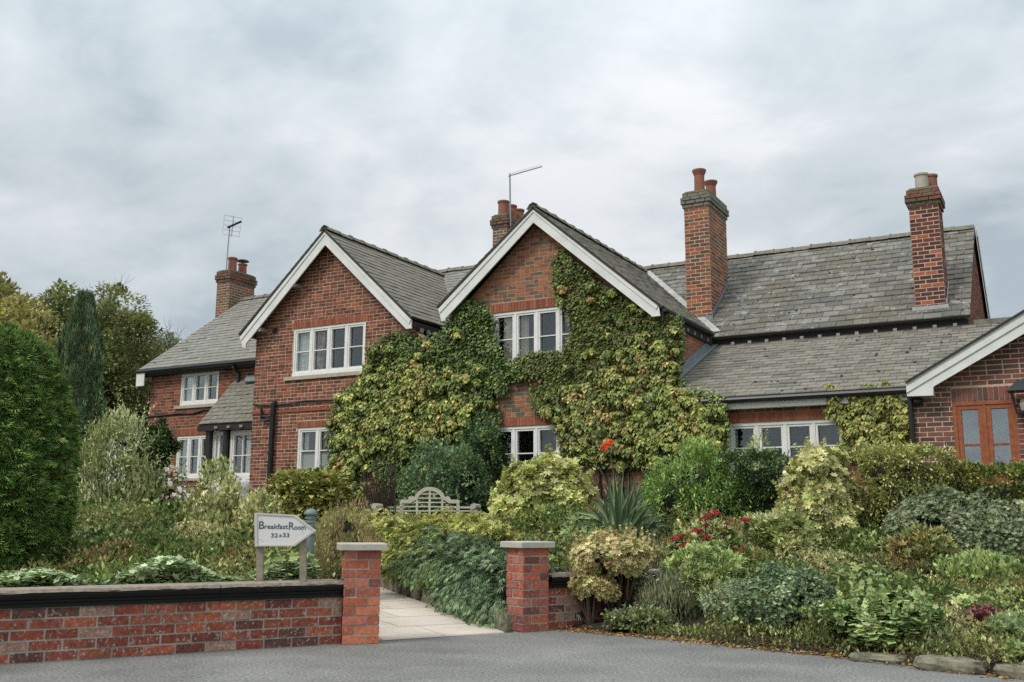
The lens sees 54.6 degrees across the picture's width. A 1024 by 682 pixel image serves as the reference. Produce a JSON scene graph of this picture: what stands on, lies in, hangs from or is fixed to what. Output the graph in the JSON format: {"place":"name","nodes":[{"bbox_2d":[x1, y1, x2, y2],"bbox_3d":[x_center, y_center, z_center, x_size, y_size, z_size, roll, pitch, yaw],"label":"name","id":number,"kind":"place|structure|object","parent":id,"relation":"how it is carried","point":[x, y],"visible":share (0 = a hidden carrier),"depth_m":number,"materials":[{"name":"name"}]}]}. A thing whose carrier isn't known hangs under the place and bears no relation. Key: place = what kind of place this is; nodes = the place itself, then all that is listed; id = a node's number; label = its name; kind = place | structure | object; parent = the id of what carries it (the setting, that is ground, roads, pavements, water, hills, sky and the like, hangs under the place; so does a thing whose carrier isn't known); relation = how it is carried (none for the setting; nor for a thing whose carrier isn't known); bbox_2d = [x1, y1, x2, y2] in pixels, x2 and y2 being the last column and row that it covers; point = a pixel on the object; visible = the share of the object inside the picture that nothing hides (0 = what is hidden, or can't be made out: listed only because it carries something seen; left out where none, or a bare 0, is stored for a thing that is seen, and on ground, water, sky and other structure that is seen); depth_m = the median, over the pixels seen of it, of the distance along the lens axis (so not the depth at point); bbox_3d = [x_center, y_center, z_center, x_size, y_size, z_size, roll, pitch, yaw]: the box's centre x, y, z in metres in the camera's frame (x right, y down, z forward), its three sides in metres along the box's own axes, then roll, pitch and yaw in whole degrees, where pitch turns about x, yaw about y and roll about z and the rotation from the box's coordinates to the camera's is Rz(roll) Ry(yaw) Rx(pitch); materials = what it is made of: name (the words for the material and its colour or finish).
{"place":"outdoors","nodes":[
{"label":"outdoors","id":0,"kind":"place"},
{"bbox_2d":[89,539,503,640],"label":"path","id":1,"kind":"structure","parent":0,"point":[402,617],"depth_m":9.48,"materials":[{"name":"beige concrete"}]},
{"bbox_2d":[0,629,1023,681],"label":"road","id":2,"kind":"structure","parent":0,"point":[553,655],"depth_m":6.98,"materials":[{"name":"grey asphalt"}]},
{"bbox_2d":[0,0,1023,483],"label":"sky","id":3,"kind":"structure","parent":0,"point":[130,130],"materials":[{"name":"grey"}]},
{"bbox_2d":[64,550,1023,676],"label":"garden soil","id":4,"kind":"structure","parent":0,"point":[700,620],"depth_m":8.21,"materials":[{"name":"brown soil"}]},
{"bbox_2d":[0,293,63,348],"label":"maple tree","id":5,"kind":"object","parent":4,"relation":"on","point":[13,305],"visible":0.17,"depth_m":22.19,"materials":[{"name":"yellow plant"}]},
{"bbox_2d":[0,320,84,572],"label":"thuja hedge","id":6,"kind":"object","parent":4,"relation":"on","point":[40,444],"visible":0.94,"depth_m":8.58,"materials":[{"name":"green plant"}]},
{"bbox_2d":[54,286,108,499],"bbox_3d":[-6.843,1.145,15.525,0.979,4.072,0.987,-5,-12,29],"label":"juniper tree","id":7,"kind":"object","parent":4,"relation":"on","point":[79,346],"visible":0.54,"depth_m":15.51,"materials":[{"name":"green plant"}]},
{"bbox_2d":[55,532,151,582],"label":"russet plant","id":8,"kind":"object","parent":4,"relation":"on","point":[120,544],"visible":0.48,"depth_m":8.43,"materials":[{"name":"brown plant"}]},
{"bbox_2d":[56,518,151,575],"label":"shrub","id":9,"kind":"object","parent":4,"relation":"on","point":[86,543],"visible":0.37,"depth_m":9.17,"materials":[{"name":"green plant"}]},
{"bbox_2d":[69,556,156,584],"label":"shrub","id":10,"kind":"object","parent":4,"relation":"on","point":[89,570],"visible":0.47,"depth_m":7.81,"materials":[{"name":"green plant"}]},
{"bbox_2d":[77,498,165,566],"bbox_3d":[-3.995,2.021,10.113,0.840,0.831,1.091,5,-11,-26],"label":"heath","id":11,"kind":"object","parent":4,"relation":"on","point":[144,515],"visible":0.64,"depth_m":10.13,"materials":[{"name":"green plant"}]},
{"bbox_2d":[80,494,168,556],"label":"whorled shrub","id":12,"kind":"object","parent":4,"relation":"on","point":[111,502],"visible":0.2,"depth_m":11.08,"materials":[{"name":"green plant"}]},
{"bbox_2d":[91,280,163,490],"bbox_3d":[-13.393,2.193,33.149,3.296,8.818,3.212,-5,-12,29],"label":"oak tree","id":13,"kind":"object","parent":4,"relation":"on","point":[113,331],"visible":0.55,"depth_m":33.03,"materials":[{"name":"green plant"}]},
{"bbox_2d":[76,393,181,555],"bbox_3d":[-4.691,1.634,11.904,1.384,2.071,1.285,0,-10,1],"label":"willow shrub","id":14,"kind":"object","parent":4,"relation":"on","point":[138,472],"visible":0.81,"depth_m":11.75,"materials":[{"name":"green plant"}]},
{"bbox_2d":[112,521,202,567],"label":"shrub","id":15,"kind":"object","parent":4,"relation":"on","point":[139,538],"visible":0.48,"depth_m":9.06,"materials":[{"name":"green plant"}]},
{"bbox_2d":[134,416,183,475],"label":"holly tree","id":16,"kind":"object","parent":4,"relation":"on","point":[167,444],"visible":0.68,"depth_m":17.34,"materials":[{"name":"green plant"}]},
{"bbox_2d":[0,554,320,587],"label":"ground cover","id":17,"kind":"object","parent":4,"relation":"on","point":[62,578],"visible":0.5,"depth_m":7.89,"materials":[{"name":"green plant"}]},
{"bbox_2d":[128,452,200,553],"bbox_3d":[-4.221,2.023,12.041,0.837,1.344,0.716,4,-11,-18],"label":"fuchsia","id":18,"kind":"object","parent":4,"relation":"on","point":[168,493],"visible":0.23,"depth_m":11.96,"materials":[{"name":"green plant"}]},
{"bbox_2d":[144,496,193,549],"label":"shrub","id":19,"kind":"object","parent":4,"relation":"on","point":[168,514],"visible":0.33,"depth_m":10.50,"materials":[{"name":"green plant"}]},
{"bbox_2d":[123,531,225,582],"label":"shrub","id":20,"kind":"object","parent":4,"relation":"on","point":[190,545],"visible":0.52,"depth_m":8.55,"materials":[{"name":"green plant"}]},
{"bbox_2d":[141,514,241,565],"bbox_3d":[-3.060,2.062,9.844,1.108,0.690,1.015,-5,-12,29],"label":"pale heath","id":21,"kind":"object","parent":4,"relation":"on","point":[220,529],"visible":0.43,"depth_m":9.83,"materials":[{"name":"green plant"}]},
{"bbox_2d":[163,550,252,582],"bbox_3d":[-2.489,1.916,8.117,0.576,0.401,0.817,-5,-12,29],"label":"heath","id":22,"kind":"object","parent":4,"relation":"on","point":[217,564],"visible":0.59,"depth_m":8.17,"materials":[{"name":"green plant"}]},
{"bbox_2d":[174,453,248,574],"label":"variegated shrub","id":23,"kind":"object","parent":4,"relation":"on","point":[215,505],"visible":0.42,"depth_m":10.48,"materials":[{"name":"green plant"}]},
{"bbox_2d":[202,540,292,576],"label":"russet plant","id":24,"kind":"object","parent":4,"relation":"on","point":[246,549],"visible":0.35,"depth_m":8.77,"materials":[{"name":"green plant"}]},
{"bbox_2d":[207,521,298,575],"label":"shrub","id":25,"kind":"object","parent":4,"relation":"on","point":[237,534],"visible":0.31,"depth_m":9.46,"materials":[{"name":"green plant"}]},
{"bbox_2d":[220,480,292,572],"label":"variegated shrub","id":26,"kind":"object","parent":4,"relation":"on","point":[260,501],"visible":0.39,"depth_m":10.30,"materials":[{"name":"green plant"}]},
{"bbox_2d":[254,513,315,581],"bbox_3d":[-1.856,1.702,8.102,0.510,0.589,0.076,0,-10,0],"label":"direction sign","id":27,"kind":"object","parent":4,"relation":"on","point":[280,530],"visible":1,"depth_m":8.10,"materials":[{"name":"paint"}]},
{"bbox_2d":[254,545,321,579],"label":"whorled shrub","id":28,"kind":"object","parent":4,"relation":"on","point":[278,557],"visible":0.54,"depth_m":8.50,"materials":[{"name":"green plant"}]},
{"bbox_2d":[264,465,358,546],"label":"shrub","id":29,"kind":"object","parent":4,"relation":"on","point":[317,486],"visible":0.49,"depth_m":15.93,"materials":[{"name":"green plant"}]},
{"bbox_2d":[314,495,384,579],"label":"heather","id":30,"kind":"object","parent":4,"relation":"on","point":[343,529],"visible":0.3,"depth_m":11.28,"materials":[{"name":"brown plant"}]},
{"bbox_2d":[336,542,386,644],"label":"brick pillar","id":31,"kind":"structure","parent":4,"relation":"on","point":[361,570],"depth_m":8.20,"materials":[{"name":"brick"}]},
{"bbox_2d":[298,507,425,552],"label":"golden juniper","id":32,"kind":"object","parent":4,"relation":"on","point":[376,520],"visible":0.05,"depth_m":13.64,"materials":[{"name":"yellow plant"}]},
{"bbox_2d":[359,459,398,516],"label":"dead shrub","id":33,"kind":"object","parent":4,"relation":"on","point":[386,501],"visible":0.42,"depth_m":16.36,"materials":[{"name":"brown plant"}]},
{"bbox_2d":[358,516,453,590],"bbox_3d":[-1.255,2.697,12.660,1.296,0.933,2.160,5,-12,-27],"label":"juniper","id":34,"kind":"object","parent":4,"relation":"on","point":[395,533],"visible":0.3,"depth_m":12.20,"materials":[{"name":"green plant"}]},
{"bbox_2d":[371,487,480,519],"bbox_3d":[-1.374,2.819,15.923,1.705,0.964,0.607,-1,-10,5],"label":"garden bench","id":35,"kind":"object","parent":4,"relation":"on","point":[472,507],"visible":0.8,"depth_m":16.19,"materials":[{"name":"grey wood"}]},
{"bbox_2d":[385,524,497,598],"bbox_3d":[-0.662,2.557,11.399,1.261,0.914,2.108,5,-11,-23],"label":"juniper","id":36,"kind":"object","parent":4,"relation":"on","point":[426,554],"visible":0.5,"depth_m":11.24,"materials":[{"name":"green plant"}]},
{"bbox_2d":[391,436,495,517],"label":"laurel shrub","id":37,"kind":"object","parent":4,"relation":"on","point":[446,480],"visible":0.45,"depth_m":17.29,"materials":[{"name":"green plant"}]},
{"bbox_2d":[380,569,512,632],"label":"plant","id":38,"kind":"object","parent":4,"relation":"on","point":[505,625],"visible":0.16,"depth_m":11.10,"materials":[{"name":"plant"}]},
{"bbox_2d":[410,505,532,544],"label":"golden juniper","id":39,"kind":"object","parent":4,"relation":"on","point":[458,523],"visible":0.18,"depth_m":12.40,"materials":[{"name":"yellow plant"}]},
{"bbox_2d":[452,410,512,513],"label":"laurel shrub","id":40,"kind":"object","parent":4,"relation":"on","point":[481,448],"visible":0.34,"depth_m":18.04,"materials":[{"name":"green plant"}]},
{"bbox_2d":[424,535,580,628],"bbox_3d":[-0.102,2.488,10.150,1.241,0.975,1.889,5,-11,-24],"label":"juniper","id":41,"kind":"object","parent":4,"relation":"on","point":[473,591],"visible":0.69,"depth_m":9.86,"materials":[{"name":"green plant"}]},
{"bbox_2d":[500,541,554,632],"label":"brick pillar","id":42,"kind":"structure","parent":4,"relation":"on","point":[527,587],"depth_m":9.19,"materials":[{"name":"brick"}]},
{"bbox_2d":[486,444,599,550],"bbox_3d":[0.393,2.220,14.040,1.664,1.527,1.521,-5,-12,29],"label":"pieris bush","id":43,"kind":"object","parent":4,"relation":"on","point":[547,478],"visible":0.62,"depth_m":13.67,"materials":[{"name":"green plant"}]},
{"bbox_2d":[522,501,593,551],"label":"shrub","id":44,"kind":"object","parent":4,"relation":"on","point":[557,510],"visible":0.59,"depth_m":12.71,"materials":[{"name":"green plant"}]},
{"bbox_2d":[136,168,1011,532],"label":"brick house","id":45,"kind":"structure","parent":4,"relation":"on","point":[248,382],"depth_m":21.91,"materials":[{"name":"red brick"}]},
{"bbox_2d":[173,435,205,480],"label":"window","id":46,"kind":"structure","parent":45,"relation":"in","point":[193,448],"depth_m":26.54,"materials":[{"name":"white paint"}]},
{"bbox_2d":[174,371,218,408],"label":"window","id":47,"kind":"structure","parent":45,"relation":"in","point":[200,390],"depth_m":26.83,"materials":[{"name":"white paint"}]},
{"bbox_2d":[229,430,251,479],"bbox_3d":[-6.436,2.782,24.267,1.119,1.200,0.176,-5,-12,29],"label":"window","id":48,"kind":"structure","parent":45,"relation":"in","point":[234,434],"depth_m":24.38,"materials":[{"name":"white paint"}]},
{"bbox_2d":[297,427,336,470],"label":"window","id":49,"kind":"structure","parent":45,"relation":"in","point":[311,452],"depth_m":22.77,"materials":[{"name":"white paint"}]},
{"bbox_2d":[283,319,415,380],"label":"window","id":50,"kind":"structure","parent":45,"relation":"in","point":[314,363],"depth_m":23.15,"materials":[{"name":"white paint"}]},
{"bbox_2d":[323,298,511,512],"bbox_3d":[-2.089,1.750,21.263,4.817,5.175,0.637,-5,-12,29],"label":"creeper","id":51,"kind":"object","parent":45,"relation":"attached to","point":[403,398],"visible":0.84,"depth_m":21.14,"materials":[{"name":"green plant"}]},
{"bbox_2d":[494,425,559,474],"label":"window","id":52,"kind":"structure","parent":45,"relation":"in","point":[524,441],"depth_m":21.37,"materials":[{"name":"white paint"}]},
{"bbox_2d":[493,307,571,368],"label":"window","id":53,"kind":"structure","parent":45,"relation":"in","point":[542,329],"depth_m":20.62,"materials":[{"name":"white paint"}]},
{"bbox_2d":[505,250,685,504],"bbox_3d":[1.621,1.017,19.335,3.928,5.949,0.560,-5,-12,29],"label":"creeper","id":54,"kind":"object","parent":45,"relation":"attached to","point":[618,350],"visible":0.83,"depth_m":19.18,"materials":[{"name":"green plant"}]},
{"bbox_2d":[627,383,731,473],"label":"creeper","id":55,"kind":"object","parent":45,"relation":"attached to","point":[668,418],"visible":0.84,"depth_m":17.49,"materials":[{"name":"green plant"}]},
{"bbox_2d":[729,419,845,485],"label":"window","id":56,"kind":"structure","parent":45,"relation":"in","point":[780,435],"depth_m":17.45,"materials":[{"name":"white paint"}]},
{"bbox_2d":[822,380,909,527],"bbox_3d":[5.831,2.036,16.058,1.464,2.785,0.407,-5,-12,29],"label":"creeper","id":57,"kind":"object","parent":45,"relation":"attached to","point":[870,421],"visible":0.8,"depth_m":16.07,"materials":[{"name":"green plant"}]},
{"bbox_2d":[565,559,621,623],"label":"azalea","id":58,"kind":"object","parent":4,"relation":"on","point":[601,587],"visible":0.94,"depth_m":9.41,"materials":[{"name":"beige plant"}]},
{"bbox_2d":[549,512,638,547],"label":"whorled shrub","id":59,"kind":"object","parent":4,"relation":"on","point":[580,526],"visible":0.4,"depth_m":11.78,"materials":[{"name":"green plant"}]},
{"bbox_2d":[561,522,659,620],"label":"azalea","id":60,"kind":"object","parent":4,"relation":"on","point":[627,555],"visible":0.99,"depth_m":9.44,"materials":[{"name":"beige plant"}]},
{"bbox_2d":[567,439,675,539],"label":"poker plant","id":61,"kind":"object","parent":4,"relation":"on","point":[629,510],"visible":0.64,"depth_m":11.72,"materials":[{"name":"green plant"}]},
{"bbox_2d":[601,601,672,629],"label":"leafy plant","id":62,"kind":"object","parent":4,"relation":"on","point":[630,617],"visible":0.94,"depth_m":8.98,"materials":[{"name":"green plant"}]},
{"bbox_2d":[630,558,702,625],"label":"aster clump","id":63,"kind":"object","parent":4,"relation":"on","point":[651,594],"visible":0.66,"depth_m":9.31,"materials":[{"name":"green plant"}]},
{"bbox_2d":[636,433,764,551],"bbox_3d":[2.421,2.018,13.081,1.690,1.604,1.384,-5,-12,29],"label":"rounded shrub","id":64,"kind":"object","parent":4,"relation":"on","point":[686,488],"visible":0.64,"depth_m":12.95,"materials":[{"name":"green plant"}]},
{"bbox_2d":[657,539,753,605],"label":"lime plant","id":65,"kind":"object","parent":4,"relation":"on","point":[709,558],"visible":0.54,"depth_m":9.46,"materials":[{"name":"green plant"}]},
{"bbox_2d":[659,507,761,572],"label":"hydrangea","id":66,"kind":"object","parent":4,"relation":"on","point":[689,534],"visible":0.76,"depth_m":10.17,"materials":[{"name":"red plant"}]},
{"bbox_2d":[697,574,739,619],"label":"dwarf spruce","id":67,"kind":"object","parent":4,"relation":"on","point":[707,604],"visible":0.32,"depth_m":8.96,"materials":[{"name":"green plant"}]},
{"bbox_2d":[712,443,790,522],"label":"clipped hedge","id":68,"kind":"object","parent":4,"relation":"on","point":[760,485],"visible":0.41,"depth_m":12.96,"materials":[{"name":"green plant"}]},
{"bbox_2d":[723,555,836,630],"bbox_3d":[2.314,2.160,8.595,0.980,0.608,0.847,-5,-12,29],"label":"dwarf spruce","id":69,"kind":"object","parent":4,"relation":"on","point":[783,586],"visible":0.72,"depth_m":8.41,"materials":[{"name":"green plant"}]},
{"bbox_2d":[737,498,823,572],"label":"leathery bush","id":70,"kind":"object","parent":4,"relation":"on","point":[781,530],"visible":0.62,"depth_m":10.57,"materials":[{"name":"green plant"}]},
{"bbox_2d":[549,625,1022,679],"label":"leaf litter","id":71,"kind":"object","parent":4,"relation":"on","point":[605,632],"visible":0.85,"depth_m":8.10,"materials":[{"name":"brown plant"}]},
{"bbox_2d":[769,544,856,580],"bbox_3d":[3.121,2.247,10.095,0.875,0.358,1.082,4,-11,-19],"label":"pale heath","id":72,"kind":"object","parent":4,"relation":"on","point":[823,555],"visible":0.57,"depth_m":10.05,"materials":[{"name":"green plant"}]},
{"bbox_2d":[786,601,839,642],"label":"shrub","id":73,"kind":"object","parent":4,"relation":"on","point":[824,623],"visible":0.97,"depth_m":7.78,"materials":[{"name":"green plant"}]},
{"bbox_2d":[771,436,863,560],"bbox_3d":[3.733,1.942,12.294,1.176,1.532,1.036,-5,-12,29],"label":"pieris bush","id":74,"kind":"object","parent":4,"relation":"on","point":[819,486],"visible":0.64,"depth_m":12.02,"materials":[{"name":"yellow plant"}]},
{"bbox_2d":[629,573,1023,664],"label":"ground cover","id":75,"kind":"object","parent":4,"relation":"on","point":[699,630],"visible":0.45,"depth_m":8.04,"materials":[{"name":"green plant"}]},
{"bbox_2d":[814,520,881,562],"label":"shrub","id":76,"kind":"object","parent":4,"relation":"on","point":[848,536],"visible":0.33,"depth_m":11.57,"materials":[{"name":"green plant"}]},
{"bbox_2d":[825,552,915,595],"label":"whorled shrub","id":77,"kind":"object","parent":4,"relation":"on","point":[850,571],"visible":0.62,"depth_m":9.17,"materials":[{"name":"green plant"}]},
{"bbox_2d":[842,527,900,565],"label":"shrub","id":78,"kind":"object","parent":4,"relation":"on","point":[868,544],"visible":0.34,"depth_m":10.43,"materials":[{"name":"green plant"}]},
{"bbox_2d":[848,652,909,664],"bbox_3d":[2.694,2.329,7.272,0.428,0.076,0.269,-8,-13,40],"label":"kerb stone","id":79,"kind":"object","parent":4,"relation":"on","point":[878,658],"visible":0.83,"depth_m":7.19,"materials":[{"name":"stone"}]},
{"bbox_2d":[818,577,948,645],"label":"shrub","id":80,"kind":"object","parent":4,"relation":"on","point":[869,620],"visible":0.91,"depth_m":7.51,"materials":[{"name":"green plant"}]},
{"bbox_2d":[849,438,961,559],"bbox_3d":[4.892,1.993,12.443,1.212,1.514,1.219,0,-10,0],"label":"clipped hedge","id":81,"kind":"object","parent":4,"relation":"on","point":[884,486],"visible":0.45,"depth_m":12.13,"materials":[{"name":"green plant"}]},
{"bbox_2d":[853,567,960,601],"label":"shrub","id":82,"kind":"object","parent":4,"relation":"on","point":[928,587],"visible":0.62,"depth_m":8.49,"materials":[{"name":"green plant"}]},
{"bbox_2d":[877,522,962,579],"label":"leathery bush","id":83,"kind":"object","parent":4,"relation":"on","point":[918,542],"visible":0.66,"depth_m":9.90,"materials":[{"name":"green plant"}]},
{"bbox_2d":[879,480,995,542],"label":"grey shrub","id":84,"kind":"object","parent":4,"relation":"on","point":[947,508],"visible":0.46,"depth_m":10.98,"materials":[{"name":"green plant"}]},
{"bbox_2d":[915,621,968,655],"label":"grey plant","id":85,"kind":"object","parent":4,"relation":"on","point":[934,628],"visible":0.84,"depth_m":7.03,"materials":[{"name":"green plant"}]},
{"bbox_2d":[913,654,990,674],"bbox_3d":[3.026,2.235,6.840,0.480,0.117,0.263,-7,-13,36],"label":"kerb stone","id":86,"kind":"object","parent":4,"relation":"on","point":[941,663],"visible":0.77,"depth_m":6.75,"materials":[{"name":"stone"}]},
{"bbox_2d":[906,310,1023,486],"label":"brick annexe","id":87,"kind":"structure","parent":4,"relation":"on","point":[982,373],"depth_m":15.00,"materials":[{"name":"red brick"}]},
{"bbox_2d":[952,399,1020,484],"bbox_3d":[7.129,1.523,14.902,0.873,1.246,0.104,-5,-12,29],"label":"door","id":88,"kind":"structure","parent":87,"relation":"in","point":[984,408],"depth_m":14.90,"materials":[{"name":"brown wood"}]},
{"bbox_2d":[943,599,994,643],"bbox_3d":[3.395,2.137,7.562,0.384,0.330,0.906,-1,-10,4],"label":"pale heath","id":89,"kind":"object","parent":4,"relation":"on","point":[962,617],"visible":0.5,"depth_m":7.47,"materials":[{"name":"green plant"}]},
{"bbox_2d":[920,456,1023,510],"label":"clipped hedge","id":90,"kind":"object","parent":4,"relation":"on","point":[969,472],"visible":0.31,"depth_m":12.21,"materials":[{"name":"green plant"}]},
{"bbox_2d":[932,547,1023,586],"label":"leafy plant","id":91,"kind":"object","parent":4,"relation":"on","point":[975,562],"visible":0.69,"depth_m":8.90,"materials":[{"name":"green plant"}]},
{"bbox_2d":[934,580,1023,616],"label":"whorled shrub","id":92,"kind":"object","parent":4,"relation":"on","point":[969,599],"visible":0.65,"depth_m":8.03,"materials":[{"name":"green plant"}]},
{"bbox_2d":[952,603,1007,628],"bbox_3d":[3.635,2.120,7.660,0.452,0.192,0.457,-5,-12,29],"label":"heuchera","id":93,"kind":"object","parent":4,"relation":"on","point":[980,613],"visible":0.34,"depth_m":7.57,"materials":[{"name":"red plant"}]},
{"bbox_2d":[950,627,1021,668],"bbox_3d":[3.356,2.135,6.889,0.562,0.284,0.783,-5,-12,29],"label":"heath","id":94,"kind":"object","parent":4,"relation":"on","point":[988,644],"visible":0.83,"depth_m":6.83,"materials":[{"name":"green plant"}]},
{"bbox_2d":[951,495,1023,577],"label":"grey shrub","id":95,"kind":"object","parent":4,"relation":"on","point":[998,526],"visible":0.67,"depth_m":10.22,"materials":[{"name":"green plant"}]},
{"bbox_2d":[980,608,1023,638],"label":"leafy plant","id":96,"kind":"object","parent":4,"relation":"on","point":[1011,622],"visible":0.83,"depth_m":7.27,"materials":[{"name":"green plant"}]},
{"bbox_2d":[993,662,1023,679],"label":"kerb stone","id":97,"kind":"object","parent":4,"relation":"on","point":[1016,671],"visible":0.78,"depth_m":6.51,"materials":[{"name":"stone"}]},
{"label":"ground","id":98,"kind":"structure","parent":0,"visible":0},
{"bbox_2d":[0,270,58,337],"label":"oak tree","id":99,"kind":"object","parent":98,"relation":"on","point":[7,287],"visible":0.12,"depth_m":34.44,"materials":[{"name":"green plant"}]},
{"bbox_2d":[31,277,128,408],"bbox_3d":[-16.386,2.446,36.195,4.213,9.383,4.480,-8,-13,39],"label":"oak tree","id":100,"kind":"object","parent":98,"relation":"on","point":[64,299],"visible":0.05,"depth_m":35.97,"materials":[{"name":"green plant"}]},
{"bbox_2d":[103,327,180,454],"bbox_3d":[-13.427,3.230,35.098,4.163,7.476,4.196,-5,-12,29],"label":"willow tree","id":101,"kind":"object","parent":98,"relation":"on","point":[161,343],"visible":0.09,"depth_m":35.12,"materials":[{"name":"green plant"}]},
{"bbox_2d":[0,579,343,664],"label":"garden wall","id":102,"kind":"structure","parent":98,"relation":"on","point":[55,623],"depth_m":7.49,"materials":[{"name":"red brick"}]},
{"bbox_2d":[548,569,660,629],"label":"garden wall","id":103,"kind":"structure","parent":98,"relation":"on","point":[564,605],"depth_m":9.44,"materials":[{"name":"red brick"}]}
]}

